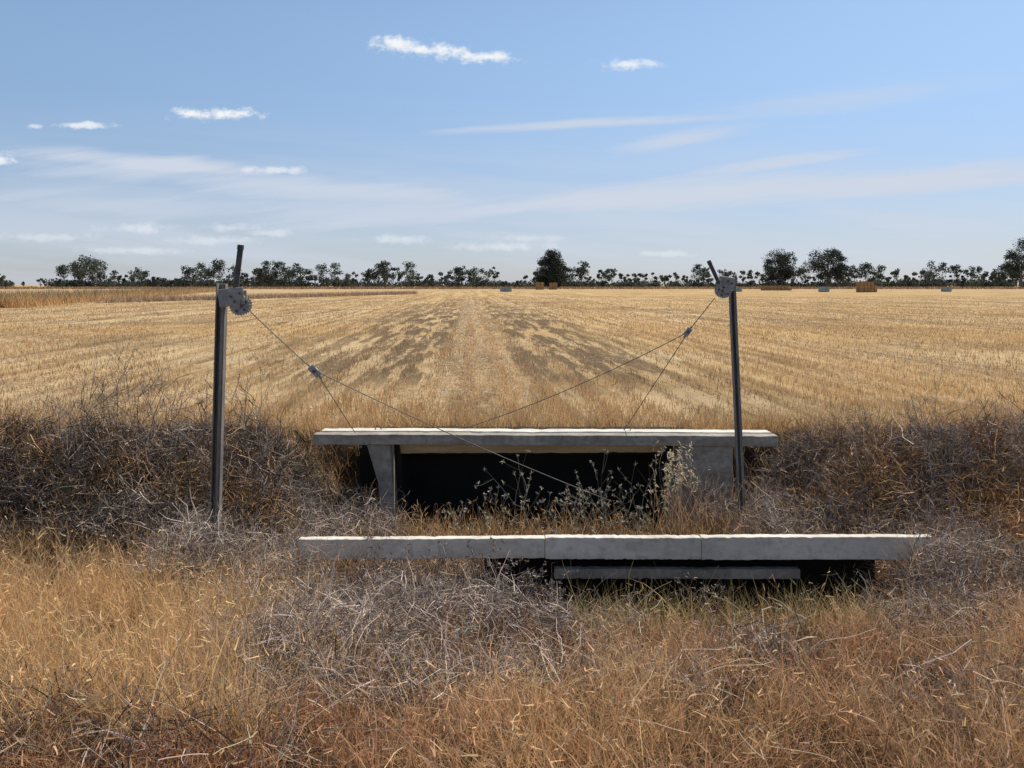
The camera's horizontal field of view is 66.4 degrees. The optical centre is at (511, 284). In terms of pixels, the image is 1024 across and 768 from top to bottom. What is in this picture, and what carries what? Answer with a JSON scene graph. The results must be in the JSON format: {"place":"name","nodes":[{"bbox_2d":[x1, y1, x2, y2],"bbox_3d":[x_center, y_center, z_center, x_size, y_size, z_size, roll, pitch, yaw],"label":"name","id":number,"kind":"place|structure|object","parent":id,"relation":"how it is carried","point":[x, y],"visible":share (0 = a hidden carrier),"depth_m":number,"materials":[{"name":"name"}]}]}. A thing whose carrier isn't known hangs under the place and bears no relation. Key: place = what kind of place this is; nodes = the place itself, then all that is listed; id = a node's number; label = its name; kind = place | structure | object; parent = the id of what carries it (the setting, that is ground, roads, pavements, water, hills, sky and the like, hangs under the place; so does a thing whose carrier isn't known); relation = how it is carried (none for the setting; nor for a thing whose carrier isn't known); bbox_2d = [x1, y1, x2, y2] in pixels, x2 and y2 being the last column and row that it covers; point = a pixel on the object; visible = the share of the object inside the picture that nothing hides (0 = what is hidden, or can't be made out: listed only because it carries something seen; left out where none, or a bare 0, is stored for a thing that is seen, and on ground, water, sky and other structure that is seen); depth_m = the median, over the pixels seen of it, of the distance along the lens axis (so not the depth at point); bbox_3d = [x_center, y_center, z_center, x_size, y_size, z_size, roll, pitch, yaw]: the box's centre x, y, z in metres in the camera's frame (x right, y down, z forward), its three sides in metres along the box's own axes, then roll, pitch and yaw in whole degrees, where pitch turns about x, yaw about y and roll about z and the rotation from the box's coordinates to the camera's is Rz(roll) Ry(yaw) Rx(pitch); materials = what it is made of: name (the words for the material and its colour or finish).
{"place":"outdoors","nodes":[
{"label":"outdoors","id":0,"kind":"place"},
{"bbox_2d":[0,285,1023,767],"bbox_3d":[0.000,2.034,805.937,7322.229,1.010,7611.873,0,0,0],"label":"ground","id":1,"kind":"structure","parent":0,"point":[440,317],"depth_m":17.35,"materials":[{"name":"brown soil"}]},
{"bbox_2d":[209,245,251,556],"bbox_3d":[-2.151,0.949,5.960,0.345,2.504,0.148,0,0,0],"label":"winch post","id":2,"kind":"object","parent":1,"relation":"on","point":[236,300],"visible":0.95,"depth_m":5.97,"materials":[{"name":"grey metal"}]},
{"bbox_2d":[250,311,611,501],"bbox_3d":[-0.581,1.015,6.669,2.844,1.636,1.425,0,0,0],"label":"winch cable","id":3,"kind":"object","parent":2,"relation":"attached to","point":[314,370],"visible":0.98,"depth_m":6.20,"materials":[{"name":"grey metal"}]},
{"bbox_2d":[500,287,511,291],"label":"wrapped hay bale","id":4,"kind":"object","parent":1,"relation":"on","point":[505,289],"visible":1,"depth_m":214.57},
{"bbox_2d":[0,488,1023,767],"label":"dry grass","id":5,"kind":"structure","parent":1,"relation":"on","point":[466,722],"depth_m":3.09,"materials":[{"name":"beige plant"}]},
{"bbox_2d":[0,371,1023,767],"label":"tumbleweed thicket","id":6,"kind":"object","parent":1,"relation":"on","point":[844,495],"visible":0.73,"depth_m":5.64,"materials":[{"name":"plant"}]},
{"bbox_2d":[0,296,1023,428],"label":"crop stubble","id":7,"kind":"object","parent":1,"relation":"on","point":[496,366],"visible":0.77,"depth_m":20.45,"materials":[{"name":"beige plant"}]},
{"bbox_2d":[0,255,1023,287],"bbox_3d":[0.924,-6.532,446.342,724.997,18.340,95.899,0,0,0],"label":"distant tree line","id":8,"kind":"object","parent":1,"relation":"on","point":[263,278],"visible":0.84,"depth_m":431.87,"materials":[{"name":"green plant"}]},
{"bbox_2d":[0,286,1023,307],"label":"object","id":9,"kind":"object","parent":1,"relation":"on","point":[31,299],"visible":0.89,"depth_m":125.32,"materials":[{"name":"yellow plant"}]},
{"bbox_2d":[0,344,1023,510],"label":"dead roadside shrub","id":10,"kind":"object","parent":1,"relation":"on","point":[282,431],"visible":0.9,"depth_m":7.20,"materials":[{"name":"brown plant"}]},
{"bbox_2d":[535,282,543,289],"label":"hay bale stack","id":11,"kind":"object","parent":1,"relation":"on","point":[539,285],"visible":1,"depth_m":299.48,"materials":[{"name":"plant"}]},
{"bbox_2d":[313,425,777,529],"bbox_3d":[0.320,1.933,8.100,4.400,1.135,1.404,0,0,0],"label":"concrete footbridge","id":12,"kind":"object","parent":1,"relation":"on","point":[426,466],"visible":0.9,"depth_m":7.74,"materials":[{"name":"concrete"}]},
{"bbox_2d":[534,248,569,286],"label":"eucalyptus tree","id":13,"kind":"object","parent":1,"relation":"on","point":[550,270],"visible":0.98,"depth_m":382.54,"materials":[{"name":"green plant"}]},
{"bbox_2d":[549,283,556,289],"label":"hay bale stack","id":14,"kind":"object","parent":1,"relation":"on","point":[552,286],"visible":1,"depth_m":301.58,"materials":[{"name":"plant"}]},
{"bbox_2d":[355,446,870,625],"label":"thistle weeds","id":15,"kind":"object","parent":1,"relation":"on","point":[579,489],"visible":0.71,"depth_m":5.33,"materials":[{"name":"beige plant"}]},
{"bbox_2d":[298,534,931,608],"bbox_3d":[0.700,2.204,5.508,4.300,0.991,0.428,0,0,0],"label":"concrete headwall","id":16,"kind":"object","parent":1,"relation":"on","point":[801,558],"visible":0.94,"depth_m":5.34,"materials":[{"name":"grey concrete"}]},
{"bbox_2d":[646,441,701,531],"bbox_3d":[1.439,1.778,6.932,0.426,0.897,0.481,0,0,-25],"label":"wild oat plant","id":17,"kind":"object","parent":1,"relation":"on","point":[676,479],"visible":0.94,"depth_m":6.89,"materials":[{"name":"beige plant"}]},
{"bbox_2d":[707,260,745,528],"bbox_3d":[1.863,1.144,6.760,0.372,2.713,0.143,0,0,0],"label":"winch post","id":18,"kind":"object","parent":1,"relation":"on","point":[725,287],"visible":0.91,"depth_m":6.78,"materials":[{"name":"grey metal"}]},
{"bbox_2d":[464,298,714,428],"bbox_3d":[0.750,0.758,7.425,2.372,1.290,0.614,0,0,23],"label":"winch cable","id":19,"kind":"object","parent":18,"relation":"attached to","point":[687,332],"visible":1,"depth_m":7.04,"materials":[{"name":"grey metal"}]},
{"bbox_2d":[736,287,741,291],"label":"wrapped hay bale","id":20,"kind":"object","parent":1,"relation":"on","point":[738,289],"visible":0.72,"depth_m":214.46},
{"bbox_2d":[761,286,791,289],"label":"hay bale stack","id":21,"kind":"object","parent":1,"relation":"on","point":[774,288],"visible":0.92,"depth_m":259.45,"materials":[{"name":"plant"}]},
{"bbox_2d":[760,248,804,285],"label":"eucalyptus tree","id":22,"kind":"object","parent":1,"relation":"on","point":[781,271],"visible":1,"depth_m":378.62,"materials":[{"name":"green plant"}]},
{"bbox_2d":[818,287,829,291],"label":"wrapped hay bale","id":23,"kind":"object","parent":1,"relation":"on","point":[823,289],"visible":0.98,"depth_m":204.57},
{"bbox_2d":[801,247,849,286],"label":"eucalyptus tree","id":24,"kind":"object","parent":1,"relation":"on","point":[831,256],"visible":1,"depth_m":378.11,"materials":[{"name":"green plant"}]},
{"bbox_2d":[856,282,876,291],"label":"hay bale stack","id":25,"kind":"object","parent":1,"relation":"on","point":[866,287],"visible":0.97,"depth_m":199.55,"materials":[{"name":"plant"}]},
{"bbox_2d":[941,287,951,291],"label":"wrapped hay bale","id":26,"kind":"object","parent":1,"relation":"on","point":[946,289],"visible":1,"depth_m":211.55},
{"bbox_2d":[997,237,1023,286],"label":"eucalyptus tree","id":27,"kind":"object","parent":1,"relation":"on","point":[1015,257],"visible":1,"depth_m":377.80,"materials":[{"name":"green plant"}]},
{"bbox_2d":[0,397,1023,615],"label":"channel bank grass","id":28,"kind":"structure","parent":0,"point":[771,422],"depth_m":7.14,"materials":[{"name":"brown plant"}]},
{"bbox_2d":[0,0,1023,284],"label":"sky","id":29,"kind":"structure","parent":0,"point":[160,137],"materials":[{"name":"blue"}]}
]}

